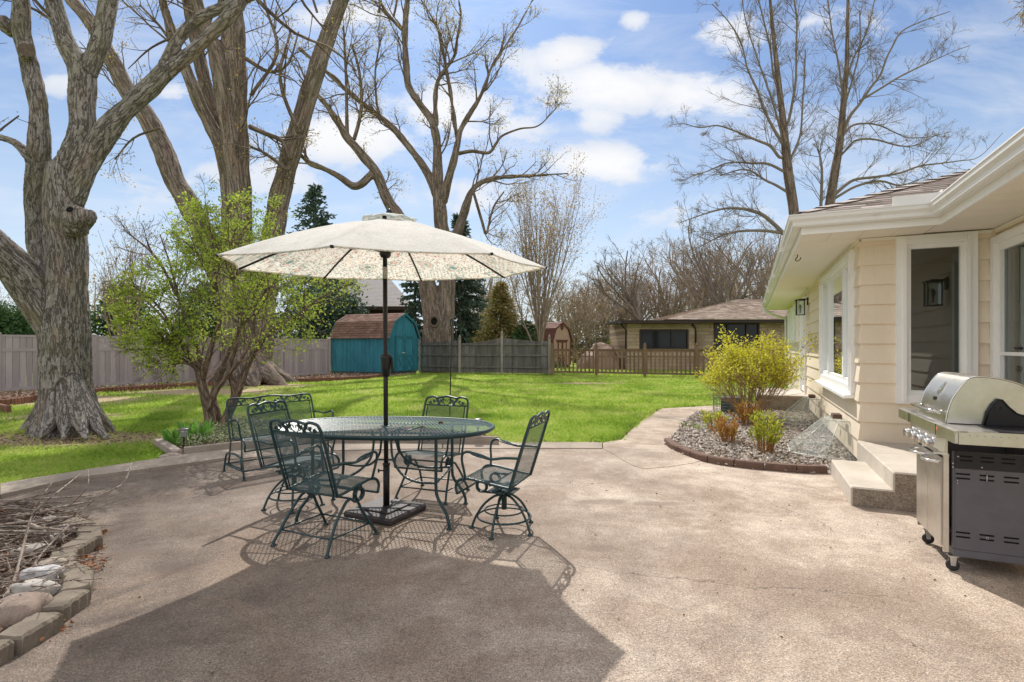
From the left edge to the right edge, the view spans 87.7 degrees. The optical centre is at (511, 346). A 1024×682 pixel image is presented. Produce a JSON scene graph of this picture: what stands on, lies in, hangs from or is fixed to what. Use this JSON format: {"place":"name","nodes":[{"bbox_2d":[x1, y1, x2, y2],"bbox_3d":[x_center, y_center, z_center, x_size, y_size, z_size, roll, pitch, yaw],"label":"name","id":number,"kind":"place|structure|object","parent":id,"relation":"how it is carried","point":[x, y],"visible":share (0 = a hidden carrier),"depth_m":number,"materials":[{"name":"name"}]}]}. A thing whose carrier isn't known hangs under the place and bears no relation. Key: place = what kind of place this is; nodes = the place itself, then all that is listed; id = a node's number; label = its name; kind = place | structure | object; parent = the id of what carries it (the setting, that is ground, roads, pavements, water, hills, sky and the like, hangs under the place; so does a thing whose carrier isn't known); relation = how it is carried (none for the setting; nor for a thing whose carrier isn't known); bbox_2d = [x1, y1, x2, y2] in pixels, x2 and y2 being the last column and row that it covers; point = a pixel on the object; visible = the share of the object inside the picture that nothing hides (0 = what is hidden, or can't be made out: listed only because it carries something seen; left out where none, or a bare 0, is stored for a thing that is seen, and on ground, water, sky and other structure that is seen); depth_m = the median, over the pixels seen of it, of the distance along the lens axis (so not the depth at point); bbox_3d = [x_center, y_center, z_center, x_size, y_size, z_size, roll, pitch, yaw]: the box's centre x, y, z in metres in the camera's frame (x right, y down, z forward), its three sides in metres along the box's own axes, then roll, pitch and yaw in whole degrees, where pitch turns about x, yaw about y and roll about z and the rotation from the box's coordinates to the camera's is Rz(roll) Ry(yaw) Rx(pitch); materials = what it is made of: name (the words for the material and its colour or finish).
{"place":"outdoors","nodes":[
{"label":"outdoors","id":0,"kind":"place"},
{"bbox_2d":[0,498,89,632],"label":"dry leaf litter","id":1,"kind":"object","parent":0,"point":[15,564],"visible":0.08,"depth_m":3.47,"materials":[{"name":"plant"}]},
{"bbox_2d":[0,592,52,630],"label":"boulder","id":2,"kind":"object","parent":1,"relation":"on","point":[15,608],"visible":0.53,"depth_m":2.63,"materials":[{"name":"stone"}]},
{"bbox_2d":[10,543,46,557],"bbox_3d":[-3.163,1.339,3.497,0.194,0.091,0.142,0,0,0],"label":"boulder","id":3,"kind":"object","parent":1,"relation":"on","point":[30,547],"visible":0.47,"depth_m":3.46,"materials":[{"name":"stone"}]},
{"bbox_2d":[7,578,60,595],"bbox_3d":[-2.606,1.344,2.903,0.263,0.130,0.145,0,0,0],"label":"boulder","id":4,"kind":"object","parent":1,"relation":"on","point":[20,587],"visible":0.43,"depth_m":2.88,"materials":[{"name":"stone"}]},
{"bbox_2d":[18,564,65,581],"bbox_3d":[-2.737,1.342,3.097,0.234,0.130,0.151,0,0,0],"label":"boulder","id":5,"kind":"object","parent":1,"relation":"on","point":[46,567],"visible":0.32,"depth_m":3.06,"materials":[{"name":"stone"}]},
{"bbox_2d":[0,489,113,629],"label":"fine twigs","id":6,"kind":"object","parent":1,"relation":"on","point":[8,579],"visible":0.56,"depth_m":3.33,"materials":[{"name":"wood"}]},
{"bbox_2d":[0,525,70,531],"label":"dead branch","id":7,"kind":"object","parent":6,"relation":"on","point":[30,527],"visible":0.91,"depth_m":3.66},
{"bbox_2d":[3,474,80,597],"bbox_3d":[-3.008,1.138,3.349,0.170,0.383,1.272,0,0,-25],"label":"dead branch","id":8,"kind":"object","parent":6,"relation":"on","point":[22,550],"visible":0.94,"depth_m":3.32,"materials":[{"name":"wood"}]},
{"bbox_2d":[0,530,90,532],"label":"dead branch","id":9,"kind":"object","parent":6,"relation":"on","point":[23,531],"visible":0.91,"depth_m":3.62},
{"bbox_2d":[49,548,77,559],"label":"edging block","id":10,"kind":"structure","parent":1,"relation":"on","point":[70,552],"depth_m":3.38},
{"bbox_2d":[57,559,91,582],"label":"edging block","id":11,"kind":"structure","parent":1,"relation":"on","point":[62,575],"depth_m":3.14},
{"bbox_2d":[0,442,601,497],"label":"patio border","id":12,"kind":"object","parent":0,"point":[11,488],"visible":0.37,"depth_m":6.44,"materials":[{"name":"concrete"}]},
{"bbox_2d":[184,435,498,453],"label":"bed curb","id":13,"kind":"structure","parent":12,"relation":"on","point":[235,445],"depth_m":7.58,"materials":[{"name":"concrete"}]},
{"bbox_2d":[175,418,487,453],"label":"shrub bed soil","id":14,"kind":"object","parent":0,"point":[212,442],"visible":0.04,"depth_m":8.69,"materials":[{"name":"soil"}]},
{"bbox_2d":[161,425,196,445],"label":"tulip plant","id":15,"kind":"object","parent":14,"relation":"on","point":[169,436],"visible":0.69,"depth_m":7.54,"materials":[{"name":"green plant"}]},
{"bbox_2d":[177,418,214,441],"bbox_3d":[-4.669,1.237,7.849,0.494,0.345,0.450,0,0,-24],"label":"tulip plant","id":16,"kind":"object","parent":14,"relation":"on","point":[207,426],"visible":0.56,"depth_m":7.84,"materials":[{"name":"green plant"}]},
{"bbox_2d":[177,415,277,446],"bbox_3d":[-4.419,1.310,8.539,1.286,0.212,2.542,0,0,-21],"label":"variegated groundcover","id":17,"kind":"object","parent":14,"relation":"on","point":[215,432],"visible":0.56,"depth_m":7.84,"materials":[{"name":"plant"}]},
{"bbox_2d":[88,174,371,432],"bbox_3d":[-4.478,-0.656,8.734,4.471,4.248,2.978,0,0,0],"label":"leafy shrub","id":18,"kind":"object","parent":14,"relation":"on","point":[196,362],"visible":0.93,"depth_m":8.40,"materials":[{"name":"green plant"}]},
{"bbox_2d":[0,348,803,483],"bbox_3d":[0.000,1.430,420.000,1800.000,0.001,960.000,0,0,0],"label":"ground","id":19,"kind":"structure","parent":0,"point":[104,398],"depth_m":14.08,"materials":[{"name":"plant"}]},
{"bbox_2d":[0,297,35,386],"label":"cedar hedge","id":20,"kind":"object","parent":19,"relation":"on","point":[13,323],"visible":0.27,"depth_m":17.85,"materials":[{"name":"green plant"}]},
{"bbox_2d":[89,279,160,347],"bbox_3d":[-16.329,-0.787,22.657,3.329,4.727,2.954,0,0,0],"label":"evergreen tree","id":21,"kind":"object","parent":19,"relation":"on","point":[95,321],"visible":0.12,"depth_m":21.92,"materials":[{"name":"green plant"}]},
{"bbox_2d":[88,206,204,385],"bbox_3d":[-13.646,-1.904,19.625,3.918,6.667,3.253,0,0,0],"label":"bare sapling","id":22,"kind":"object","parent":19,"relation":"on","point":[120,332],"visible":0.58,"depth_m":19.58,"materials":[{"name":"brown plant"}]},
{"bbox_2d":[0,333,330,391],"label":"privacy fence","id":23,"kind":"object","parent":19,"relation":"on","point":[109,368],"visible":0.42,"depth_m":18.92,"materials":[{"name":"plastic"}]},
{"bbox_2d":[0,0,378,439],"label":"maple tree","id":24,"kind":"object","parent":19,"relation":"on","point":[44,279],"visible":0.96,"depth_m":8.61,"materials":[{"name":"silver wood"}]},
{"bbox_2d":[0,374,382,405],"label":"bed edging","id":25,"kind":"object","parent":19,"relation":"on","point":[20,400],"visible":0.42,"depth_m":17.36,"materials":[{"name":"soil"}]},
{"bbox_2d":[167,273,219,345],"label":"evergreen tree","id":26,"kind":"object","parent":19,"relation":"on","point":[208,315],"visible":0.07,"depth_m":28.13,"materials":[{"name":"green plant"}]},
{"bbox_2d":[31,0,372,385],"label":"cottonwood tree","id":27,"kind":"object","parent":19,"relation":"on","point":[221,106],"visible":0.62,"depth_m":20.24,"materials":[{"name":"brown plant"}]},
{"bbox_2d":[276,182,362,338],"bbox_3d":[-14.587,-5.414,40.012,8.670,13.627,8.845,0,0,-30],"label":"spruce tree","id":28,"kind":"object","parent":19,"relation":"on","point":[312,208],"visible":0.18,"depth_m":39.54,"materials":[{"name":"plant"}]},
{"bbox_2d":[274,277,375,338],"bbox_3d":[-11.217,-1.230,31.063,6.810,5.709,4.665,0,0,0],"label":"evergreen tree","id":29,"kind":"object","parent":19,"relation":"on","point":[349,309],"visible":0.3,"depth_m":30.23,"materials":[{"name":"green plant"}]},
{"bbox_2d":[0,377,687,459],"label":"lawn litter","id":30,"kind":"object","parent":19,"relation":"on","point":[70,439],"visible":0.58,"depth_m":8.14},
{"bbox_2d":[330,279,410,317],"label":"house","id":31,"kind":"structure","parent":19,"relation":"on","point":[394,306],"depth_m":43.41,"materials":[{"name":"grey"}]},
{"bbox_2d":[329,313,420,374],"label":"garden shed","id":32,"kind":"structure","parent":19,"relation":"on","point":[357,343],"depth_m":27.06,"materials":[{"name":"teal paint"}]},
{"bbox_2d":[396,337,404,370],"bbox_3d":[-5.611,0.395,26.842,0.053,1.710,0.714,0,0,24],"label":"door","id":33,"kind":"structure","parent":32,"relation":"in","point":[400,341],"depth_m":26.84,"materials":[{"name":"teal paint"}]},
{"bbox_2d":[405,337,413,370],"bbox_3d":[-5.309,0.395,27.503,0.053,1.710,0.714,0,0,24],"label":"door","id":34,"kind":"structure","parent":32,"relation":"in","point":[409,341],"depth_m":27.53,"materials":[{"name":"teal paint"}]},
{"bbox_2d":[0,249,769,355],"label":"distant woods","id":35,"kind":"object","parent":19,"relation":"on","point":[554,309],"depth_m":69.91,"materials":[{"name":"plant"}]},
{"bbox_2d":[397,281,422,341],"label":"spruce tree","id":36,"kind":"object","parent":19,"relation":"on","point":[414,308],"visible":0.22,"depth_m":36.66,"materials":[{"name":"plant"}]},
{"bbox_2d":[250,0,582,372],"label":"maple tree","id":37,"kind":"object","parent":19,"relation":"on","point":[438,307],"visible":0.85,"depth_m":29.83,"materials":[{"name":"brown plant"}]},
{"bbox_2d":[421,212,489,359],"bbox_3d":[-3.807,-3.818,38.063,6.779,11.560,6.202,0,0,44],"label":"spruce tree","id":38,"kind":"object","parent":19,"relation":"on","point":[466,318],"visible":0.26,"depth_m":37.55,"materials":[{"name":"plant"}]},
{"bbox_2d":[418,331,550,373],"bbox_3d":[-1.707,0.290,27.513,7.623,2.220,0.777,0,0,22],"label":"board fence","id":39,"kind":"object","parent":19,"relation":"on","point":[525,356],"visible":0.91,"depth_m":27.27,"materials":[{"name":"wood"}]},
{"bbox_2d":[462,278,515,318],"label":"bare tree","id":40,"kind":"object","parent":19,"relation":"on","point":[490,284],"visible":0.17,"depth_m":50.09,"materials":[{"name":"brown plant"}]},
{"bbox_2d":[469,281,525,370],"bbox_3d":[-0.636,-1.062,32.841,4.613,6.042,5.614,0,0,0],"label":"cedar tree","id":41,"kind":"object","parent":19,"relation":"on","point":[506,320],"visible":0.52,"depth_m":32.58,"materials":[{"name":"evergreen needle foliage"},{"name":"bark"}]},
{"bbox_2d":[505,319,563,369],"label":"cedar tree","id":42,"kind":"object","parent":19,"relation":"on","point":[525,336],"visible":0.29,"depth_m":32.20,"materials":[{"name":"green plant"}]},
{"bbox_2d":[455,300,627,359],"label":"wood undergrowth","id":43,"kind":"object","parent":19,"relation":"on","point":[592,342],"visible":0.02,"depth_m":53.80,"materials":[{"name":"plant"}]},
{"bbox_2d":[480,148,616,340],"bbox_3d":[1.886,-5.104,30.418,7.312,13.067,9.612,0,0,0],"label":"young maple","id":44,"kind":"object","parent":19,"relation":"on","point":[546,256],"visible":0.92,"depth_m":30.35,"materials":[{"name":"brown plant"}]},
{"bbox_2d":[523,322,573,366],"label":"garden shed","id":45,"kind":"structure","parent":19,"relation":"on","point":[560,335],"depth_m":37.05,"materials":[{"name":"beige paint"}]},
{"bbox_2d":[548,280,622,348],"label":"bare tree","id":46,"kind":"object","parent":19,"relation":"on","point":[587,340],"visible":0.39,"depth_m":51.82,"materials":[{"name":"brown plant"}]},
{"bbox_2d":[556,278,627,362],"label":"bare tree","id":47,"kind":"object","parent":19,"relation":"on","point":[582,318],"visible":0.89,"depth_m":45.74,"materials":[{"name":"brown plant"}]},
{"bbox_2d":[578,342,623,369],"bbox_3d":[5.495,0.573,32.956,2.981,1.654,3.174,0,0,0],"label":"covered woodpile","id":48,"kind":"object","parent":19,"relation":"on","point":[601,345],"visible":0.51,"depth_m":31.99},
{"bbox_2d":[578,234,657,321],"bbox_3d":[8.262,-3.574,40.263,5.756,10.072,12.912,0,0,27],"label":"bare tree","id":49,"kind":"object","parent":19,"relation":"on","point":[630,299],"visible":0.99,"depth_m":39.40,"materials":[{"name":"brown plant"}]},
{"bbox_2d":[581,267,661,333],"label":"bare tree","id":50,"kind":"object","parent":19,"relation":"on","point":[621,316],"visible":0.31,"depth_m":55.43,"materials":[{"name":"brown plant"}]},
{"bbox_2d":[607,266,676,326],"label":"bare tree","id":51,"kind":"object","parent":19,"relation":"on","point":[650,316],"visible":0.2,"depth_m":58.00,"materials":[{"name":"brown plant"}]},
{"bbox_2d":[622,237,701,318],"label":"bare tree","id":52,"kind":"object","parent":19,"relation":"on","point":[660,296],"visible":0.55,"depth_m":53.64,"materials":[{"name":"brown plant"}]},
{"bbox_2d":[551,343,788,377],"bbox_3d":[8.322,0.625,23.617,13.932,1.570,0.291,0,0,23],"label":"picket fence","id":53,"kind":"object","parent":19,"relation":"on","point":[645,356],"visible":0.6,"depth_m":24.73,"materials":[{"name":"brown wood"}]},
{"bbox_2d":[605,299,787,369],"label":"stone house","id":54,"kind":"structure","parent":19,"relation":"on","point":[701,327],"depth_m":32.07,"materials":[{"name":"beige"}]},
{"bbox_2d":[639,329,688,348],"bbox_3d":[8.978,-0.410,31.530,2.898,1.197,0.120,0,0,0],"label":"window","id":55,"kind":"structure","parent":54,"relation":"in","point":[653,338],"depth_m":31.55,"materials":[{"name":"glass"}]},
{"bbox_2d":[714,323,759,356],"bbox_3d":[13.514,-0.381,32.130,2.761,2.062,0.120,0,0,0],"label":"window","id":56,"kind":"structure","parent":54,"relation":"in","point":[743,329],"depth_m":32.15,"materials":[{"name":"glass"}]},
{"bbox_2d":[655,229,744,309],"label":"bare tree","id":57,"kind":"object","parent":19,"relation":"on","point":[693,306],"visible":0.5,"depth_m":45.23,"materials":[{"name":"brown plant"}]},
{"bbox_2d":[647,218,772,313],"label":"bare tree","id":58,"kind":"object","parent":19,"relation":"on","point":[726,266],"visible":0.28,"depth_m":51.55,"materials":[{"name":"brown plant"}]},
{"bbox_2d":[666,191,778,310],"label":"bare tree","id":59,"kind":"object","parent":19,"relation":"on","point":[709,289],"visible":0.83,"depth_m":40.39,"materials":[{"name":"brown plant"}]},
{"bbox_2d":[685,230,781,307],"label":"bare tree","id":60,"kind":"object","parent":19,"relation":"on","point":[741,294],"visible":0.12,"depth_m":57.20,"materials":[{"name":"brown plant"}]},
{"bbox_2d":[697,210,780,299],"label":"bare tree","id":61,"kind":"object","parent":19,"relation":"on","point":[763,268],"visible":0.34,"depth_m":45.40,"materials":[{"name":"brown plant"}]},
{"bbox_2d":[662,0,841,276],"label":"bare tree","id":62,"kind":"object","parent":19,"relation":"on","point":[789,190],"visible":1,"depth_m":20.96,"materials":[{"name":"brown plant"}]},
{"bbox_2d":[762,127,1023,459],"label":"ranch house","id":63,"kind":"structure","parent":19,"relation":"on","point":[911,291],"depth_m":5.99,"materials":[{"name":"beige"}]},
{"bbox_2d":[792,302,798,342],"bbox_3d":[7.708,-0.620,14.307,0.462,1.040,1.758,0,0,17],"label":"window","id":64,"kind":"structure","parent":63,"relation":"in","point":[795,318],"depth_m":14.70,"materials":[{"name":"white paint"}]},
{"bbox_2d":[799,296,806,393],"bbox_3d":[6.764,-0.035,12.316,0.495,2.150,1.250,0,0,7],"label":"door","id":65,"kind":"structure","parent":63,"relation":"in","point":[802,318],"depth_m":12.66,"materials":[{"name":"white paint"}]},
{"bbox_2d":[814,249,855,397],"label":"window","id":66,"kind":"structure","parent":63,"relation":"in","point":[836,287],"depth_m":7.63,"materials":[{"name":"white paint"}]},
{"bbox_2d":[895,231,977,403],"bbox_3d":[4.606,-0.290,5.807,0.715,1.850,0.105,0,0,24],"label":"window","id":67,"kind":"structure","parent":63,"relation":"in","point":[966,242],"depth_m":5.77,"materials":[{"name":"white paint"}]},
{"bbox_2d":[990,223,1023,384],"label":"window","id":68,"kind":"structure","parent":63,"relation":"in","point":[1006,334],"depth_m":5.44,"materials":[{"name":"white paint"}]},
{"bbox_2d":[790,0,1002,206],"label":"bare tree","id":69,"kind":"object","parent":19,"relation":"on","point":[842,129],"visible":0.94,"depth_m":22.46,"materials":[{"name":"brown plant"}]},
{"bbox_2d":[0,449,1023,681],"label":"patio","id":70,"kind":"structure","parent":0,"point":[645,568],"depth_m":3.11,"materials":[{"name":"concrete"}]},
{"bbox_2d":[0,639,13,666],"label":"edging block","id":71,"kind":"structure","parent":70,"relation":"on","point":[6,650],"depth_m":2.37,"materials":[{"name":"concrete"}]},
{"bbox_2d":[0,612,63,655],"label":"edging block","id":72,"kind":"structure","parent":70,"relation":"on","point":[26,634],"depth_m":2.51,"materials":[{"name":"concrete"}]},
{"bbox_2d":[41,589,89,621],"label":"edging block","id":73,"kind":"structure","parent":70,"relation":"on","point":[68,604],"depth_m":2.78,"materials":[{"name":"concrete"}]},
{"bbox_2d":[53,537,97,557],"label":"edging block","id":74,"kind":"structure","parent":70,"relation":"on","point":[90,546],"depth_m":3.59,"materials":[{"name":"concrete"}]},
{"bbox_2d":[58,570,93,599],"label":"edging block","id":75,"kind":"structure","parent":70,"relation":"on","point":[82,584],"depth_m":2.98,"materials":[{"name":"concrete"}]},
{"bbox_2d":[39,529,113,641],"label":"drifted leaves","id":76,"kind":"object","parent":70,"relation":"on","point":[81,563],"visible":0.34,"depth_m":3.43,"materials":[{"name":"plant"}]},
{"bbox_2d":[76,524,102,548],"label":"edging block","id":77,"kind":"structure","parent":70,"relation":"on","point":[96,531],"depth_m":3.75,"materials":[{"name":"concrete"}]},
{"bbox_2d":[222,393,333,480],"bbox_3d":[-2.660,0.985,6.120,0.642,0.830,1.139,0,0,44],"label":"glider bench","id":78,"kind":"object","parent":70,"relation":"on","point":[241,438],"visible":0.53,"depth_m":6.04,"materials":[{"name":"metal"}]},
{"bbox_2d":[246,400,339,513],"bbox_3d":[-1.923,0.945,4.701,0.618,0.911,0.629,0,0,17],"label":"patio chair","id":79,"kind":"object","parent":70,"relation":"on","point":[274,464],"visible":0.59,"depth_m":4.64,"materials":[{"name":"green metal"}]},
{"bbox_2d":[269,419,379,558],"bbox_3d":[-1.346,0.945,3.858,0.629,0.911,0.618,0,0,26],"label":"patio chair","id":80,"kind":"object","parent":70,"relation":"on","point":[332,485],"visible":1,"depth_m":3.73,"materials":[{"name":"metal"}]},
{"bbox_2d":[274,416,494,529],"bbox_3d":[-1.055,1.028,4.470,1.828,0.743,1.128,0,0,6],"label":"patio table","id":81,"kind":"object","parent":70,"relation":"on","point":[452,435],"visible":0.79,"depth_m":4.34,"materials":[{"name":"metal"}]},
{"bbox_2d":[344,497,425,525],"bbox_3d":[-1.055,1.365,4.460,0.490,0.069,0.490,0,0,26],"label":"umbrella base","id":82,"kind":"object","parent":70,"relation":"on","point":[377,511],"visible":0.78,"depth_m":4.35,"materials":[{"name":"plastic"}]},
{"bbox_2d":[215,209,546,505],"bbox_3d":[-1.020,0.102,4.448,2.424,2.495,2.423,0,0,-21],"label":"patio umbrella","id":83,"kind":"object","parent":82,"relation":"on","point":[387,245],"visible":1,"depth_m":4.46,"materials":[{"name":"beige fabric"}]},
{"bbox_2d":[394,395,469,504],"bbox_3d":[-0.744,0.945,5.043,0.629,0.911,0.618,0,0,19],"label":"patio chair","id":84,"kind":"object","parent":70,"relation":"on","point":[445,454],"visible":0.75,"depth_m":5.12,"materials":[{"name":"green metal"}]},
{"bbox_2d":[454,410,549,539],"bbox_3d":[-0.058,0.945,4.099,0.618,0.911,0.629,0,0,21],"label":"patio chair","id":85,"kind":"object","parent":70,"relation":"on","point":[503,491],"visible":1,"depth_m":4.03,"materials":[{"name":"metal"}]},
{"bbox_2d":[831,440,916,512],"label":"concrete steps","id":86,"kind":"structure","parent":70,"relation":"on","point":[880,475],"depth_m":4.85,"materials":[{"name":"concrete"}]},
{"bbox_2d":[899,372,1023,570],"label":"gas grill","id":87,"kind":"object","parent":70,"relation":"on","point":[965,432],"visible":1,"depth_m":3.26,"materials":[{"name":"grey metal"}]},
{"bbox_2d":[909,443,929,530],"bbox_3d":[2.826,0.970,3.716,0.092,0.550,0.263,0,0,24],"label":"door","id":88,"kind":"structure","parent":87,"relation":"in","point":[922,465],"depth_m":3.69,"materials":[{"name":"metal"}]},
{"bbox_2d":[920,450,942,544],"bbox_3d":[2.717,0.970,3.472,0.092,0.550,0.263,0,0,24],"label":"door","id":89,"kind":"structure","parent":87,"relation":"in","point":[935,461],"depth_m":3.43,"materials":[{"name":"metal"}]},
{"bbox_2d":[0,0,1023,346],"label":"sky","id":90,"kind":"structure","parent":0,"point":[631,65],"materials":[{"name":"blue"}]},
{"bbox_2d":[473,368,784,376],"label":"neighbour grass","id":91,"kind":"structure","parent":0,"point":[631,375],"depth_m":26.69,"materials":[{"name":"plant"}]},
{"bbox_2d":[603,404,754,468],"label":"walkway","id":92,"kind":"structure","parent":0,"point":[643,446],"depth_m":7.74,"materials":[{"name":"concrete"}]},
{"bbox_2d":[756,388,807,411],"bbox_3d":[6.281,1.280,12.524,1.000,0.440,2.200,0,0,24],"label":"stoop","id":93,"kind":"object","parent":92,"relation":"on","point":[780,403],"depth_m":11.52,"materials":[{"name":"concrete"}]},
{"bbox_2d":[663,409,856,473],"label":"river rock mulch","id":94,"kind":"object","parent":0,"point":[768,454],"visible":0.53,"depth_m":7.71,"materials":[{"name":"gravel"}]},
{"bbox_2d":[700,409,730,428],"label":"peony plant","id":95,"kind":"object","parent":94,"relation":"on","point":[708,417],"visible":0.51,"depth_m":8.92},
{"bbox_2d":[708,455,734,466],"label":"edging block","id":96,"kind":"structure","parent":94,"relation":"on","point":[714,459],"depth_m":6.29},
{"bbox_2d":[709,414,740,442],"bbox_3d":[3.083,1.197,7.662,0.483,0.431,0.518,0,0,0],"label":"peony plant","id":97,"kind":"object","parent":94,"relation":"on","point":[730,430],"visible":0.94,"depth_m":7.63,"materials":[{"name":"plant"}]},
{"bbox_2d":[713,394,747,412],"bbox_3d":[4.644,1.230,11.300,0.728,0.360,0.728,0,0,0],"label":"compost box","id":98,"kind":"object","parent":94,"relation":"on","point":[725,406],"visible":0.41,"depth_m":11.15,"materials":[{"name":"grey plastic"}]},
{"bbox_2d":[727,399,763,425],"bbox_3d":[4.120,1.166,9.294,0.667,0.494,0.682,0,0,0],"label":"peony plant","id":99,"kind":"object","parent":94,"relation":"on","point":[742,413],"visible":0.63,"depth_m":9.24,"materials":[{"name":"plant"}]},
{"bbox_2d":[734,459,763,469],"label":"edging block","id":100,"kind":"structure","parent":94,"relation":"on","point":[748,464],"depth_m":6.11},
{"bbox_2d":[694,324,817,418],"bbox_3d":[4.629,0.483,10.356,2.173,1.884,2.413,0,0,0],"label":"flowering bush","id":101,"kind":"object","parent":94,"relation":"on","point":[755,375],"visible":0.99,"depth_m":10.09,"materials":[{"name":"yellow plant"}]},
{"bbox_2d":[747,407,785,453],"bbox_3d":[3.352,1.099,6.963,0.466,0.626,0.514,0,0,0],"label":"peony plant","id":102,"kind":"object","parent":94,"relation":"on","point":[773,427],"visible":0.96,"depth_m":6.93,"materials":[{"name":"plant"}]},
{"bbox_2d":[765,462,795,472],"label":"edging block","id":103,"kind":"structure","parent":94,"relation":"on","point":[779,467],"depth_m":5.96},
{"bbox_2d":[796,464,827,473],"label":"edging block","id":104,"kind":"structure","parent":94,"relation":"on","point":[812,468],"depth_m":5.87,"materials":[{"name":"concrete"}]},
{"bbox_2d":[786,415,853,460],"bbox_3d":[4.033,1.157,7.066,0.675,0.446,1.163,0,0,24],"label":"window well cover","id":105,"kind":"object","parent":94,"relation":"on","point":[802,442],"depth_m":6.87,"materials":[{"name":"clear plastic"}]},
{"label":"mulch soil","id":106,"kind":"structure","parent":0,"visible":0},
{"bbox_2d":[0,372,413,404],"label":"mulch chips","id":107,"kind":"object","parent":106,"relation":"on","point":[16,394],"visible":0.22,"depth_m":19.20,"materials":[{"name":"brown wood"}]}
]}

